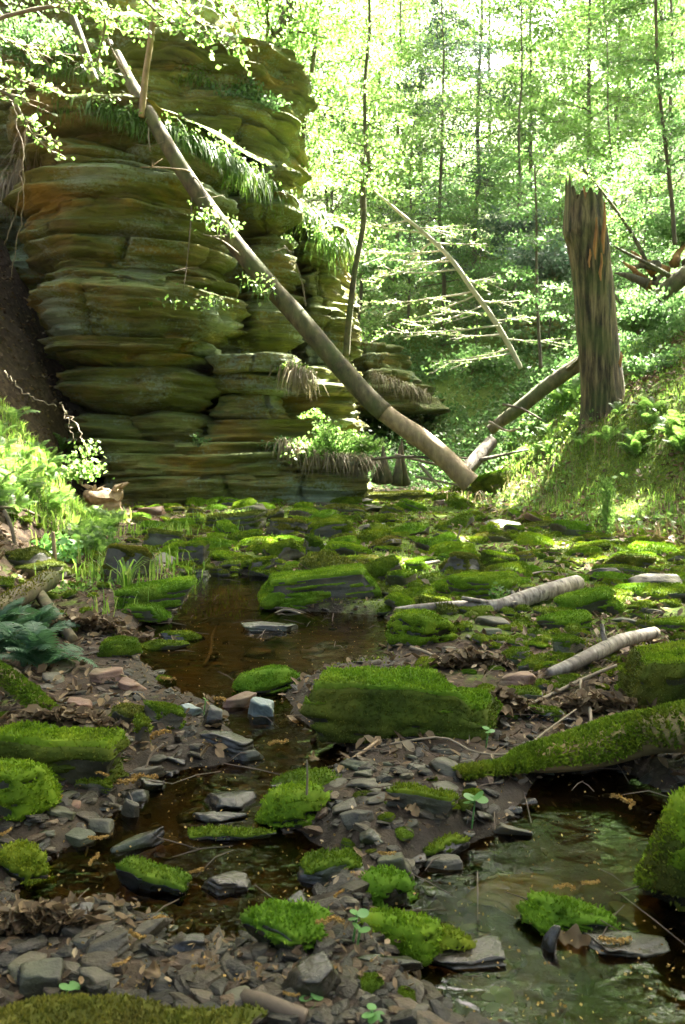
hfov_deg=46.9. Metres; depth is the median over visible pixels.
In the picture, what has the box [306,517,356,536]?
mossy slab
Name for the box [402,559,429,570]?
mossy stone
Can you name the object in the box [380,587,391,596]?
mossy stone
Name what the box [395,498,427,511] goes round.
mossy stone
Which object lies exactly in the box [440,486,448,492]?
mossy stone
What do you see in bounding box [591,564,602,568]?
mossy stone
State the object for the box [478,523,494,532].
mossy stone
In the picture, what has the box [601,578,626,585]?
mossy stone
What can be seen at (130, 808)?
grey stone
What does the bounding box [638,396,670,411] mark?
fern
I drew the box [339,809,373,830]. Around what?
grey stone
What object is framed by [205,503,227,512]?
mossy stone
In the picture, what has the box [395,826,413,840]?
mossy stone
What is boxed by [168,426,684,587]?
short grass
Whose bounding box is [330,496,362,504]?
mossy stone
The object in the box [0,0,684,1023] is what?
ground
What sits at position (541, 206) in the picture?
understory tree
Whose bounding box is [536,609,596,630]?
mossy slab
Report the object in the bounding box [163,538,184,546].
mossy stone
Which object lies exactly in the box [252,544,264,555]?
mossy stone
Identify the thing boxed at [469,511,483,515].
mossy stone
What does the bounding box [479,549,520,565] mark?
mossy slab
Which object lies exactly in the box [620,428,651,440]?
fern
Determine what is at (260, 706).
pale stone
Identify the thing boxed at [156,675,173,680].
mossy stone
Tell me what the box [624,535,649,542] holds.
mossy stone
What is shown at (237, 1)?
broadleaf tree
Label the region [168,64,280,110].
hanging fern
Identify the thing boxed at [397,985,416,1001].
mossy stone
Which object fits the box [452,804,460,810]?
mossy stone
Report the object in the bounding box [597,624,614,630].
mossy stone
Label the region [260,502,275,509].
mossy stone
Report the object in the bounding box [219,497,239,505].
mossy stone
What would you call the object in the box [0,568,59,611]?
mossy log
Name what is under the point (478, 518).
mossy stone
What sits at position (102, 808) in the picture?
bare stone
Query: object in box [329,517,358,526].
mossy stone
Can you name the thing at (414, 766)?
bare stone
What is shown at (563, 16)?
broadleaf tree
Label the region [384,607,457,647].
mossy stone
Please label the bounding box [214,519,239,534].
mossy stone
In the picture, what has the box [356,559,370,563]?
mossy stone
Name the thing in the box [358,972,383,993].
mossy stone
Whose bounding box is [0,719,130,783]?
mossy boulder
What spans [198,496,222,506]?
mossy stone
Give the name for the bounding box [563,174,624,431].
broken snag
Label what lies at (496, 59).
sky
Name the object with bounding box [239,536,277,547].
mossy stone
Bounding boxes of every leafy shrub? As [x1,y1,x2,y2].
[30,531,83,564]
[53,573,121,592]
[55,519,122,553]
[60,438,114,484]
[189,432,211,446]
[257,435,307,450]
[280,417,370,463]
[296,408,329,422]
[343,429,391,454]
[488,581,510,598]
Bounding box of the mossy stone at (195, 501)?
[184,496,205,505]
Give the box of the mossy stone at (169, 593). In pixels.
[113,575,197,609]
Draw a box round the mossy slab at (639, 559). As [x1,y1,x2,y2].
[602,551,657,567]
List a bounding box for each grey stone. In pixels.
[59,902,93,929]
[85,929,129,957]
[87,818,113,832]
[121,798,139,817]
[132,765,164,778]
[135,917,172,937]
[180,703,203,715]
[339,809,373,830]
[377,852,414,880]
[431,935,505,968]
[493,823,532,835]
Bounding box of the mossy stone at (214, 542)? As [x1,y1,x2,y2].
[188,536,232,548]
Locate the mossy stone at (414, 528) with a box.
[392,521,429,535]
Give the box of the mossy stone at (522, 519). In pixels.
[517,517,531,522]
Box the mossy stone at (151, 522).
[137,520,162,529]
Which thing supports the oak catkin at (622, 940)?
on the dark stone at (641, 945)
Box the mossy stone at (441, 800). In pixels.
[383,780,460,817]
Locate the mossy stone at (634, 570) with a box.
[602,564,647,575]
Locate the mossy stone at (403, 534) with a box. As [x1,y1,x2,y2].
[394,531,409,537]
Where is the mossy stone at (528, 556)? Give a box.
[509,551,535,561]
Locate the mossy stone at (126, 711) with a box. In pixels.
[108,701,144,724]
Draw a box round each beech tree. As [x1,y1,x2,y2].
[0,0,258,86]
[0,31,77,160]
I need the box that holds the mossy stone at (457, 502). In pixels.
[444,496,474,508]
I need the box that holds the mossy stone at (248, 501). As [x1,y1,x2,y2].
[231,497,258,508]
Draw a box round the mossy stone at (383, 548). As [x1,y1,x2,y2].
[373,545,396,551]
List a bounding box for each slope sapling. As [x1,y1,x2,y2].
[488,166,572,367]
[543,162,659,280]
[594,0,684,245]
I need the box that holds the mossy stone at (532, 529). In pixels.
[528,527,540,531]
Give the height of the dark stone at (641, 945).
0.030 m
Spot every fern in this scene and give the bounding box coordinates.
[0,406,39,424]
[0,422,15,435]
[0,436,21,459]
[0,452,25,469]
[0,468,47,493]
[0,470,16,505]
[0,478,30,492]
[0,480,10,496]
[0,487,15,496]
[0,487,37,514]
[0,597,30,637]
[0,601,19,621]
[0,615,34,635]
[0,620,83,669]
[0,621,23,655]
[0,621,70,666]
[0,626,97,667]
[1,606,79,629]
[6,603,52,633]
[7,460,35,487]
[15,443,38,463]
[15,475,46,483]
[16,457,36,471]
[16,463,47,481]
[24,76,128,135]
[25,479,51,504]
[29,440,51,456]
[29,448,64,471]
[38,445,63,457]
[38,489,70,512]
[41,467,61,479]
[42,469,56,482]
[46,457,70,474]
[46,490,72,507]
[49,485,76,503]
[53,433,70,451]
[63,522,80,537]
[65,443,81,462]
[67,534,94,554]
[68,518,106,533]
[83,505,102,517]
[91,84,160,142]
[91,533,111,552]
[96,508,126,530]
[154,109,252,189]
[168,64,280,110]
[501,430,515,438]
[504,435,517,447]
[516,446,532,456]
[520,417,535,432]
[523,419,538,429]
[527,438,544,454]
[536,420,556,433]
[538,437,554,457]
[540,402,559,413]
[548,388,558,403]
[549,386,569,402]
[554,377,580,404]
[555,378,579,400]
[562,412,579,426]
[570,431,585,438]
[572,435,590,447]
[586,422,626,441]
[609,401,626,414]
[617,436,642,455]
[617,439,657,457]
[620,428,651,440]
[625,435,646,442]
[629,400,648,412]
[636,407,658,425]
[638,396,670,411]
[654,416,684,432]
[657,418,684,441]
[661,409,684,423]
[664,435,684,453]
[672,425,684,451]
[674,417,684,429]
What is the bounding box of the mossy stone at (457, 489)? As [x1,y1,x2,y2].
[448,484,471,494]
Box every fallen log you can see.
[464,436,528,471]
[486,329,619,433]
[613,245,684,330]
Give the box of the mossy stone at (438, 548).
[428,541,476,555]
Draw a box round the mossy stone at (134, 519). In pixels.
[130,516,149,523]
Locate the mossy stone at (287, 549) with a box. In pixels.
[262,538,305,560]
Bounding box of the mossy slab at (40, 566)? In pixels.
[13,559,75,580]
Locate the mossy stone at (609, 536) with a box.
[600,533,614,538]
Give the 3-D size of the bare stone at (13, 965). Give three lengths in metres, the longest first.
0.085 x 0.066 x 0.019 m
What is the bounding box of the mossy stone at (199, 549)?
[177,540,210,563]
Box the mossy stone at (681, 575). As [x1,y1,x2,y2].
[676,572,684,583]
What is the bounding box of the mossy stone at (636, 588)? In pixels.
[612,582,651,596]
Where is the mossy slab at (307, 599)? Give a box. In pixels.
[269,591,328,609]
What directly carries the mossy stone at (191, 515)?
on the ground at (510, 790)
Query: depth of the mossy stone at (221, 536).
9.02 m
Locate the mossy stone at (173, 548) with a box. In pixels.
[158,542,180,556]
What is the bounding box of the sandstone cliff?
[0,0,376,503]
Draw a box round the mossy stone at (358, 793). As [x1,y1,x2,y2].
[352,790,373,797]
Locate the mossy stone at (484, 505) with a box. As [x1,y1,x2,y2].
[477,504,489,509]
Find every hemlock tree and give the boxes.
[359,0,525,346]
[363,0,476,197]
[387,0,578,277]
[560,1,683,100]
[616,4,684,145]
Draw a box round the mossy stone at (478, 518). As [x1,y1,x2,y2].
[474,515,491,521]
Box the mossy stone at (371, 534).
[355,527,394,543]
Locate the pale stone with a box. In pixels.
[248,697,273,716]
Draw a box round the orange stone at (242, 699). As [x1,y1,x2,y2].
[222,691,256,707]
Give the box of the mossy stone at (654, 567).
[648,565,665,570]
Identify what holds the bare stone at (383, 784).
on the ground at (510, 790)
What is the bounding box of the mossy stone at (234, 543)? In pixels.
[227,539,238,545]
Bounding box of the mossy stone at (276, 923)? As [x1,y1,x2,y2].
[239,896,332,952]
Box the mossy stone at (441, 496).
[431,492,461,500]
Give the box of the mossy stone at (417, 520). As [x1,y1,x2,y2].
[409,518,420,521]
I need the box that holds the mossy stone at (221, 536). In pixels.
[206,532,227,539]
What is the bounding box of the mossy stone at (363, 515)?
[354,512,367,518]
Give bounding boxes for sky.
[272,0,587,83]
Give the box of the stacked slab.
[142,527,186,545]
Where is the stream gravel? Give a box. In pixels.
[0,560,684,1023]
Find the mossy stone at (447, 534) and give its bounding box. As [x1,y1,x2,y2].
[432,532,456,537]
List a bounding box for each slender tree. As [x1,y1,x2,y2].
[258,0,374,213]
[298,0,433,328]
[312,0,454,221]
[440,0,626,316]
[585,0,684,190]
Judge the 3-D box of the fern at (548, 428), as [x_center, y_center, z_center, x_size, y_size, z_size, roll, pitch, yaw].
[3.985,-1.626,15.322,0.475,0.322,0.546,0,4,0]
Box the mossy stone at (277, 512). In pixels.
[265,506,283,521]
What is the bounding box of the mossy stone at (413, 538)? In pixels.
[409,536,425,541]
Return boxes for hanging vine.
[139,283,237,311]
[187,200,245,237]
[235,268,276,306]
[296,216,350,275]
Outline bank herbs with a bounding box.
[471,345,684,533]
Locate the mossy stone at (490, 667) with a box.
[487,665,505,671]
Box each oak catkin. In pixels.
[0,826,12,835]
[87,835,108,839]
[88,852,99,865]
[95,771,109,776]
[112,956,130,966]
[113,778,137,784]
[128,929,146,938]
[131,772,158,778]
[148,914,168,919]
[150,729,164,739]
[151,728,171,734]
[159,676,176,680]
[186,867,204,873]
[190,964,205,967]
[213,696,225,701]
[267,738,288,745]
[282,991,300,996]
[315,915,344,924]
[333,889,344,897]
[377,851,396,855]
[553,882,575,889]
[580,879,600,884]
[597,935,631,944]
[610,793,633,803]
[628,801,635,809]
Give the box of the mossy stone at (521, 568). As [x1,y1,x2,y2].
[484,560,533,580]
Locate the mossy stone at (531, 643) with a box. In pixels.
[528,640,552,648]
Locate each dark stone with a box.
[110,826,164,852]
[167,933,206,951]
[193,811,247,821]
[199,730,255,756]
[202,705,222,729]
[231,750,263,760]
[240,621,297,630]
[280,951,340,999]
[359,828,383,844]
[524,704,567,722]
[541,925,559,952]
[581,928,670,957]
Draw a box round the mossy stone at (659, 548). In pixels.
[627,540,679,555]
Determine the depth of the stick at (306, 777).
2.25 m
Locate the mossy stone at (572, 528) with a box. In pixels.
[548,520,591,536]
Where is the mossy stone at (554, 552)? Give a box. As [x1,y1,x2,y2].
[537,548,562,555]
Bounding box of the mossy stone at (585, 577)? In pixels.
[568,573,589,581]
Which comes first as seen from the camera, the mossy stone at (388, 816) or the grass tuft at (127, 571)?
the mossy stone at (388, 816)
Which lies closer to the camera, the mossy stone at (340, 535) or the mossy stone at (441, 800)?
the mossy stone at (441, 800)
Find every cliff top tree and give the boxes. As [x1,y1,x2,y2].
[221,0,350,67]
[245,0,383,153]
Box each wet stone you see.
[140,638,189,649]
[140,776,165,790]
[160,629,201,639]
[187,823,276,840]
[201,871,250,895]
[204,790,256,809]
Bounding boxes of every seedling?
[59,981,79,993]
[299,993,322,1008]
[348,908,368,943]
[352,922,370,944]
[362,1003,384,1023]
[463,791,487,828]
[482,726,494,747]
[593,474,620,534]
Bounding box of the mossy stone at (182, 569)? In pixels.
[165,567,186,575]
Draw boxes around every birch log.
[395,575,584,611]
[545,623,659,675]
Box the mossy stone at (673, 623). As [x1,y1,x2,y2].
[652,616,684,632]
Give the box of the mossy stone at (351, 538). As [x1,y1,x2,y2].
[328,535,360,543]
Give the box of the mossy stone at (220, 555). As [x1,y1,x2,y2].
[210,550,242,561]
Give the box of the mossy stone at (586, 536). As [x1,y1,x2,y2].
[580,534,599,540]
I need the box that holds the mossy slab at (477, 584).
[446,570,519,598]
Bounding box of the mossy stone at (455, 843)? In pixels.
[423,831,469,857]
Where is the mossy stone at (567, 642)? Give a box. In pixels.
[551,633,584,652]
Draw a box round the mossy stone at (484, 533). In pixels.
[474,531,489,536]
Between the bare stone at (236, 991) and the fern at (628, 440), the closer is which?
the bare stone at (236, 991)
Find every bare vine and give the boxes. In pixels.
[3,370,56,406]
[4,127,26,244]
[11,103,24,276]
[59,402,74,441]
[65,410,89,463]
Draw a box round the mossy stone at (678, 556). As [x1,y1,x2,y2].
[664,552,684,560]
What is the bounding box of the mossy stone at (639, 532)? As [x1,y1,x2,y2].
[626,528,644,535]
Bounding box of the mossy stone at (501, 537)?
[487,531,511,541]
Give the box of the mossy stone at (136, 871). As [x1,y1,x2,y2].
[115,854,193,895]
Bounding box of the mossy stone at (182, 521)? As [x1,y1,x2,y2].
[163,517,195,528]
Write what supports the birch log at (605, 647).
on the ground at (510, 790)
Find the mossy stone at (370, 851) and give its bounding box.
[365,849,376,852]
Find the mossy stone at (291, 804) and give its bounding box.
[253,779,332,829]
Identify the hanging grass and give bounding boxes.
[0,127,51,232]
[8,50,120,90]
[220,152,299,228]
[263,361,326,398]
[265,436,383,485]
[279,189,366,276]
[366,368,438,414]
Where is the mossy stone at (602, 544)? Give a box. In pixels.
[568,540,611,548]
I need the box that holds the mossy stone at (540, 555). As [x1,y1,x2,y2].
[533,552,546,558]
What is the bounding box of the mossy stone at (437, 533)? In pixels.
[432,531,442,536]
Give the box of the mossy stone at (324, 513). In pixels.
[308,509,335,518]
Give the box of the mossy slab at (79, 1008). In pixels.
[0,991,267,1023]
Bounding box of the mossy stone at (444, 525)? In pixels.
[434,524,452,529]
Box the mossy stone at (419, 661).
[414,656,439,668]
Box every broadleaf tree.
[232,0,390,241]
[233,0,416,160]
[234,0,325,208]
[246,0,449,255]
[304,0,433,174]
[313,0,494,248]
[387,0,583,182]
[446,0,668,226]
[448,0,684,192]
[486,0,624,131]
[532,0,684,148]
[551,0,684,166]
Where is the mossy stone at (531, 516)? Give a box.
[524,511,552,521]
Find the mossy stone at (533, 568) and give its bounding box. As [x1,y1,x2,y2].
[528,565,543,573]
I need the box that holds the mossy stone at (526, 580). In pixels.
[518,576,531,585]
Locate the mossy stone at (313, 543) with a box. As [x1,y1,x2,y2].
[302,534,324,553]
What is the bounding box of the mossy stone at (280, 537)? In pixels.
[275,534,303,540]
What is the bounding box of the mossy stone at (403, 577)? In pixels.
[384,569,416,587]
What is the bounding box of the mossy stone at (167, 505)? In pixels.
[162,503,180,507]
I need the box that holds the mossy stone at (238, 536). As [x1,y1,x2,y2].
[227,529,263,540]
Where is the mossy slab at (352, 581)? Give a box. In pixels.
[257,563,380,608]
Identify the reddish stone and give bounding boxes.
[66,697,92,707]
[89,667,123,684]
[499,671,536,685]
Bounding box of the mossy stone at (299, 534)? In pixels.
[287,532,304,537]
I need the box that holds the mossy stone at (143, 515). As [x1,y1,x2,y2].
[132,512,151,519]
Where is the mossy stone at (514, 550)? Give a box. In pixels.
[508,546,525,551]
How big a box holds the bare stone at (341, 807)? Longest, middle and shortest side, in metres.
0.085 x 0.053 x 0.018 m
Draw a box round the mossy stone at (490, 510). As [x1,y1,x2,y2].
[483,506,497,512]
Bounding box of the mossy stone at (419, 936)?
[358,906,447,966]
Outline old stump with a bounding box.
[82,482,128,511]
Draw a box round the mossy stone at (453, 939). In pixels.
[436,922,476,952]
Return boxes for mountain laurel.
[0,0,105,81]
[204,75,292,115]
[350,231,444,286]
[420,342,529,376]
[471,199,562,257]
[486,227,610,292]
[511,314,574,353]
[616,285,684,334]
[622,342,684,378]
[628,196,684,246]
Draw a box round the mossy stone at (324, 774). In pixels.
[269,766,341,788]
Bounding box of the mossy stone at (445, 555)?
[436,550,468,560]
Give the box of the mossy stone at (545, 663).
[540,661,556,666]
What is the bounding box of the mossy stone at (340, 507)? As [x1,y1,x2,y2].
[336,503,366,512]
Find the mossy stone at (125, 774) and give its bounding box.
[117,771,129,778]
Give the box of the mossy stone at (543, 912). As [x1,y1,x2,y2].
[515,888,621,935]
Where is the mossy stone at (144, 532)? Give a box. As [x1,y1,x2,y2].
[140,526,166,534]
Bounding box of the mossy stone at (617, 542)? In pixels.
[609,540,628,544]
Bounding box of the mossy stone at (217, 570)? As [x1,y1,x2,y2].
[209,566,229,574]
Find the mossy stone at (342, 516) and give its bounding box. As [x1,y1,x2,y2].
[324,515,346,518]
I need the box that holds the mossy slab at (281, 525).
[265,517,307,534]
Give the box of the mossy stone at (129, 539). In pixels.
[126,537,138,542]
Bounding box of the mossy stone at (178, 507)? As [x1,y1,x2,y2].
[169,505,185,510]
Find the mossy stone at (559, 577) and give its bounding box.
[555,575,564,579]
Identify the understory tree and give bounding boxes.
[281,144,403,353]
[319,4,522,342]
[405,151,540,345]
[478,156,631,348]
[498,0,684,232]
[563,115,684,328]
[606,36,684,269]
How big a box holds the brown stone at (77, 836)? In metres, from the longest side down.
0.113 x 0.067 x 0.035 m
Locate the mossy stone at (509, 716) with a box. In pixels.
[501,713,517,719]
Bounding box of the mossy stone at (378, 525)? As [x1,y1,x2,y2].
[369,522,391,531]
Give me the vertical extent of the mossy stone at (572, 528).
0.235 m
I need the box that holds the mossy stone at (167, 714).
[143,699,186,728]
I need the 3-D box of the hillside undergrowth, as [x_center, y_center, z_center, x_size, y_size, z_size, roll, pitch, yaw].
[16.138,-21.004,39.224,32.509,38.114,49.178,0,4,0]
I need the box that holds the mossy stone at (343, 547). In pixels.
[323,540,372,554]
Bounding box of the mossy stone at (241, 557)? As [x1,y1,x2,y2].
[237,555,252,559]
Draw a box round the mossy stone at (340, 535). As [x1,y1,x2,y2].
[329,533,357,538]
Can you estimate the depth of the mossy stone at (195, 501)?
13.31 m
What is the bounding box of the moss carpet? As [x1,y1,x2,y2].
[106,348,684,671]
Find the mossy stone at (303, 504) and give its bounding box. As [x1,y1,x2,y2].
[293,502,313,507]
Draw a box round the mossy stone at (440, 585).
[431,578,450,593]
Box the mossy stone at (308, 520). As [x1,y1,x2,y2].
[293,515,314,525]
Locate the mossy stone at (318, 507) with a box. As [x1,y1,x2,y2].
[312,506,326,509]
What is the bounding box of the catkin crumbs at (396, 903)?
[0,613,684,1020]
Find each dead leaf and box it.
[143,742,158,752]
[143,960,160,978]
[309,750,318,760]
[384,792,399,800]
[405,803,419,816]
[451,615,465,622]
[501,704,513,717]
[558,924,590,948]
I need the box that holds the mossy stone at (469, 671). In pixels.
[461,669,476,674]
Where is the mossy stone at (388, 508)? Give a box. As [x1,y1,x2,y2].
[379,503,403,514]
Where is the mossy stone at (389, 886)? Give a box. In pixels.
[356,864,418,909]
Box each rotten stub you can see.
[371,446,393,484]
[390,440,410,486]
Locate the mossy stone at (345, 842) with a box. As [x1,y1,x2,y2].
[341,837,354,847]
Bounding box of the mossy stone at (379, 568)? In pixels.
[364,555,401,581]
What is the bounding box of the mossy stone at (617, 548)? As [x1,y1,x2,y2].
[613,544,636,552]
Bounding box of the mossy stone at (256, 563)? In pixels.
[248,555,277,575]
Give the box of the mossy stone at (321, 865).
[297,846,363,884]
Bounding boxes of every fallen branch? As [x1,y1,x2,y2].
[371,456,430,460]
[395,453,436,465]
[406,440,467,458]
[415,475,458,485]
[418,462,441,488]
[488,421,519,431]
[502,403,541,419]
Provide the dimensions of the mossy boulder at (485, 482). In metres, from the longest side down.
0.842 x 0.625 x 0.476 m
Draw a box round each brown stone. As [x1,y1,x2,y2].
[19,957,63,998]
[65,827,95,846]
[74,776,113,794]
[78,967,118,995]
[287,890,309,902]
[357,954,422,970]
[424,854,463,869]
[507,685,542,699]
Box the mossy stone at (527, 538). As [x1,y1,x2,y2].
[513,531,554,547]
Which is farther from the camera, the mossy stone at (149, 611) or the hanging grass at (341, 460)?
the hanging grass at (341, 460)
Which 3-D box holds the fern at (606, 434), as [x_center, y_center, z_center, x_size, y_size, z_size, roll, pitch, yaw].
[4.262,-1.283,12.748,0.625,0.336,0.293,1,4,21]
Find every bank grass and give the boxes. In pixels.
[0,396,253,616]
[433,316,684,537]
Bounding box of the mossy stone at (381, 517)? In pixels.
[363,512,394,522]
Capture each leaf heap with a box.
[0,702,153,728]
[0,890,145,935]
[46,611,176,642]
[404,646,521,669]
[489,683,565,719]
[528,680,654,714]
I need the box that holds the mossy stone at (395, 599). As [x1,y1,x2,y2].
[384,591,415,608]
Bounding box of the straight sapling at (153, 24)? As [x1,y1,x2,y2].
[112,0,197,118]
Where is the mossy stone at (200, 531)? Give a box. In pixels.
[185,527,206,533]
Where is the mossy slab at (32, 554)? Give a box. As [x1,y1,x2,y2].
[4,545,55,565]
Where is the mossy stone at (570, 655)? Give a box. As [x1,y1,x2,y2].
[556,652,575,657]
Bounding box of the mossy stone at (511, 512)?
[506,509,523,517]
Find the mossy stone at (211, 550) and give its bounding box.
[209,546,228,557]
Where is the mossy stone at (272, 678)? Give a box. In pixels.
[231,664,299,692]
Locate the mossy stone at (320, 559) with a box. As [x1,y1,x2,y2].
[297,549,353,570]
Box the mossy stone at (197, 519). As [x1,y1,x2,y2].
[192,517,205,523]
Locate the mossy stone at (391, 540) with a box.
[367,534,401,549]
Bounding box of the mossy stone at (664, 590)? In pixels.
[642,582,684,602]
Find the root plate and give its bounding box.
[614,244,684,293]
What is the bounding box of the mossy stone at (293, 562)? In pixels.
[285,561,298,564]
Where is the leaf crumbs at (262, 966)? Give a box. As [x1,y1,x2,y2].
[0,570,683,1022]
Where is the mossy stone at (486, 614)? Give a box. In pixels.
[479,612,492,615]
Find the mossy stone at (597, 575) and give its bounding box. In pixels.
[591,571,632,582]
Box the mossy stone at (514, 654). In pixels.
[501,646,532,666]
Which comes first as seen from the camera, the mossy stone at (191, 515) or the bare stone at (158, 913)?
the bare stone at (158, 913)
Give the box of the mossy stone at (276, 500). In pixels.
[272,498,282,503]
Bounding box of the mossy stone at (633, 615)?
[630,613,649,620]
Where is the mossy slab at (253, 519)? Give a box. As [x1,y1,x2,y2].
[205,509,267,531]
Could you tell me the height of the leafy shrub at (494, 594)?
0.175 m
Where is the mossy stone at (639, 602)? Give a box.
[633,600,650,605]
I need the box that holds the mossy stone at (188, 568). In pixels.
[168,565,192,573]
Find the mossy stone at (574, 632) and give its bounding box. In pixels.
[566,629,592,636]
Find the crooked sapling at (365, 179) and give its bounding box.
[299,0,425,356]
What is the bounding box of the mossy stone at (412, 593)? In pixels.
[399,584,439,599]
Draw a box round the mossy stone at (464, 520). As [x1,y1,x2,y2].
[445,513,474,527]
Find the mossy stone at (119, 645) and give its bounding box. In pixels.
[97,635,142,656]
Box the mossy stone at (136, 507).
[132,505,143,509]
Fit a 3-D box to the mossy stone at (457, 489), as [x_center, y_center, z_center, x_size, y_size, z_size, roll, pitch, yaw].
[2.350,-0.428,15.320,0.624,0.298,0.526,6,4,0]
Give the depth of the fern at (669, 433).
11.56 m
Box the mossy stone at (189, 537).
[184,535,216,541]
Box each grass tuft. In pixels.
[105,556,148,586]
[277,358,313,374]
[421,488,435,495]
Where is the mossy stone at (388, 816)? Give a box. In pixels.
[377,811,395,821]
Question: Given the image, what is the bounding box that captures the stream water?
[10,574,684,1023]
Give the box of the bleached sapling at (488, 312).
[304,190,571,377]
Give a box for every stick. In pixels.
[0,506,57,526]
[3,509,16,544]
[51,532,56,560]
[145,743,163,767]
[240,988,308,1023]
[262,607,305,612]
[275,609,300,612]
[306,760,307,794]
[353,739,379,756]
[381,709,576,755]
[409,646,446,667]
[426,560,439,564]
[517,664,617,708]
[532,571,568,575]
[588,706,592,721]
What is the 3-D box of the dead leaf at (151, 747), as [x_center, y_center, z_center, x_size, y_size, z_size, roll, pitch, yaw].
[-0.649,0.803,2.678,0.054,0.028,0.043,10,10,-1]
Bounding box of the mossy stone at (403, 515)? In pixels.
[395,514,410,517]
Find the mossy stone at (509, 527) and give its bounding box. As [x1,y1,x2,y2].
[503,524,525,530]
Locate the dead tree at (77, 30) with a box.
[50,0,98,83]
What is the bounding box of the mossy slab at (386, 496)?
[365,489,439,501]
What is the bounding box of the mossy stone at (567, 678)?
[549,674,575,683]
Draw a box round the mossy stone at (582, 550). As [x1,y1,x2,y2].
[565,546,603,556]
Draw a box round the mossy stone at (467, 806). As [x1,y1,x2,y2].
[458,798,473,810]
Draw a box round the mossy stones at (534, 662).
[0,505,684,695]
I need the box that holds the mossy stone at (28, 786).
[0,757,63,821]
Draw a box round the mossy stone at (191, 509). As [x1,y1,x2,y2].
[187,506,204,512]
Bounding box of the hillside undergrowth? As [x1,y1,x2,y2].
[341,28,684,490]
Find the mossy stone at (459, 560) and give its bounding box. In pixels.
[438,551,485,571]
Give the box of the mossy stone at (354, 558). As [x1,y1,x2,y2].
[346,555,374,561]
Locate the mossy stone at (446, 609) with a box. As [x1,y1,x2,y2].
[413,595,462,615]
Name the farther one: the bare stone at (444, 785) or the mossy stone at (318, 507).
the mossy stone at (318, 507)
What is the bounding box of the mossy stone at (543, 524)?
[523,520,554,529]
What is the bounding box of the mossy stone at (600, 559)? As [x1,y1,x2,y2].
[595,555,608,564]
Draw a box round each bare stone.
[7,951,46,978]
[24,821,37,825]
[32,929,44,935]
[39,830,54,836]
[40,683,53,689]
[42,672,64,683]
[45,805,75,819]
[46,819,58,824]
[49,660,75,673]
[50,953,61,957]
[61,791,76,798]
[72,800,80,808]
[72,933,87,948]
[85,798,97,804]
[97,905,116,917]
[98,693,113,698]
[99,807,109,810]
[110,919,124,926]
[117,677,146,690]
[121,789,148,801]
[126,911,134,919]
[133,953,148,958]
[136,506,165,514]
[148,912,167,916]
[149,754,166,763]
[152,552,175,566]
[154,940,166,944]
[164,770,173,774]
[165,756,185,764]
[168,925,177,930]
[192,570,209,577]
[216,947,232,954]
[222,943,235,950]
[224,985,249,1000]
[237,503,267,512]
[256,956,268,964]
[315,502,339,505]
[329,777,346,786]
[332,798,356,813]
[340,758,365,770]
[346,778,377,787]
[353,769,372,777]
[354,870,365,878]
[358,523,384,529]
[359,994,375,1000]
[359,1007,364,1012]
[365,506,381,511]
[366,793,386,804]
[370,788,381,791]
[374,1008,387,1013]
[377,783,391,791]
[378,762,392,765]
[399,773,413,779]
[405,754,416,759]
[406,762,425,769]
[407,819,418,827]
[410,853,426,865]
[414,1004,430,1010]
[429,756,457,776]
[431,781,458,791]
[433,500,443,506]
[433,748,450,753]
[440,646,455,652]
[448,755,458,760]
[459,759,472,763]
[463,781,476,788]
[463,829,475,837]
[475,616,509,626]
[476,811,493,821]
[480,628,501,634]
[482,519,520,527]
[493,779,503,783]
[496,718,510,729]
[508,775,517,779]
[508,806,522,813]
[520,798,537,803]
[586,568,620,574]
[611,617,636,625]
[627,573,682,583]
[645,609,663,613]
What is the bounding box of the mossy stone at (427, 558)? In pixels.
[411,556,436,561]
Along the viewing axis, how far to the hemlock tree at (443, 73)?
27.76 m
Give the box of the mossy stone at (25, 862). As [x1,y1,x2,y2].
[0,838,53,885]
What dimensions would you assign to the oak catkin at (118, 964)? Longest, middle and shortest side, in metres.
0.040 x 0.013 x 0.009 m
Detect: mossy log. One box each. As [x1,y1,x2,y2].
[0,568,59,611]
[0,659,59,709]
[451,699,684,780]
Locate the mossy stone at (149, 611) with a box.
[121,601,171,622]
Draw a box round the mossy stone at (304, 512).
[287,507,317,516]
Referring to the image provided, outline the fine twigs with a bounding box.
[1,527,684,944]
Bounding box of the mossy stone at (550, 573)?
[543,568,553,575]
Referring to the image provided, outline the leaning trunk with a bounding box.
[98,19,477,490]
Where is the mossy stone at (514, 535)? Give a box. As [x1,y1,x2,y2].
[510,534,520,538]
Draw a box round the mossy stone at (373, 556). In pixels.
[358,553,377,558]
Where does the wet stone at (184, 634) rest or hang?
on the stream water
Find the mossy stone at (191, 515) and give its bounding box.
[186,513,204,517]
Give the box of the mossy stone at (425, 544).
[414,537,461,550]
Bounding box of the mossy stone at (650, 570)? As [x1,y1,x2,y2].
[644,568,664,572]
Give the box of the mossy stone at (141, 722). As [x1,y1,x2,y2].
[132,712,153,747]
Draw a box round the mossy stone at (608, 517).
[594,514,619,524]
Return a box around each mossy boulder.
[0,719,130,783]
[101,543,152,582]
[298,664,502,743]
[470,468,510,499]
[614,639,684,708]
[632,786,684,911]
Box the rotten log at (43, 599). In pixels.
[36,590,77,642]
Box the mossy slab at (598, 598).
[553,586,625,614]
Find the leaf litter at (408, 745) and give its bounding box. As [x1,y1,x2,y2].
[0,245,684,857]
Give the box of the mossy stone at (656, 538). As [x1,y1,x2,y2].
[649,534,671,542]
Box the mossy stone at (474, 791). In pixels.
[461,787,484,797]
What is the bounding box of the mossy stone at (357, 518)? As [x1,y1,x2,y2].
[347,515,361,521]

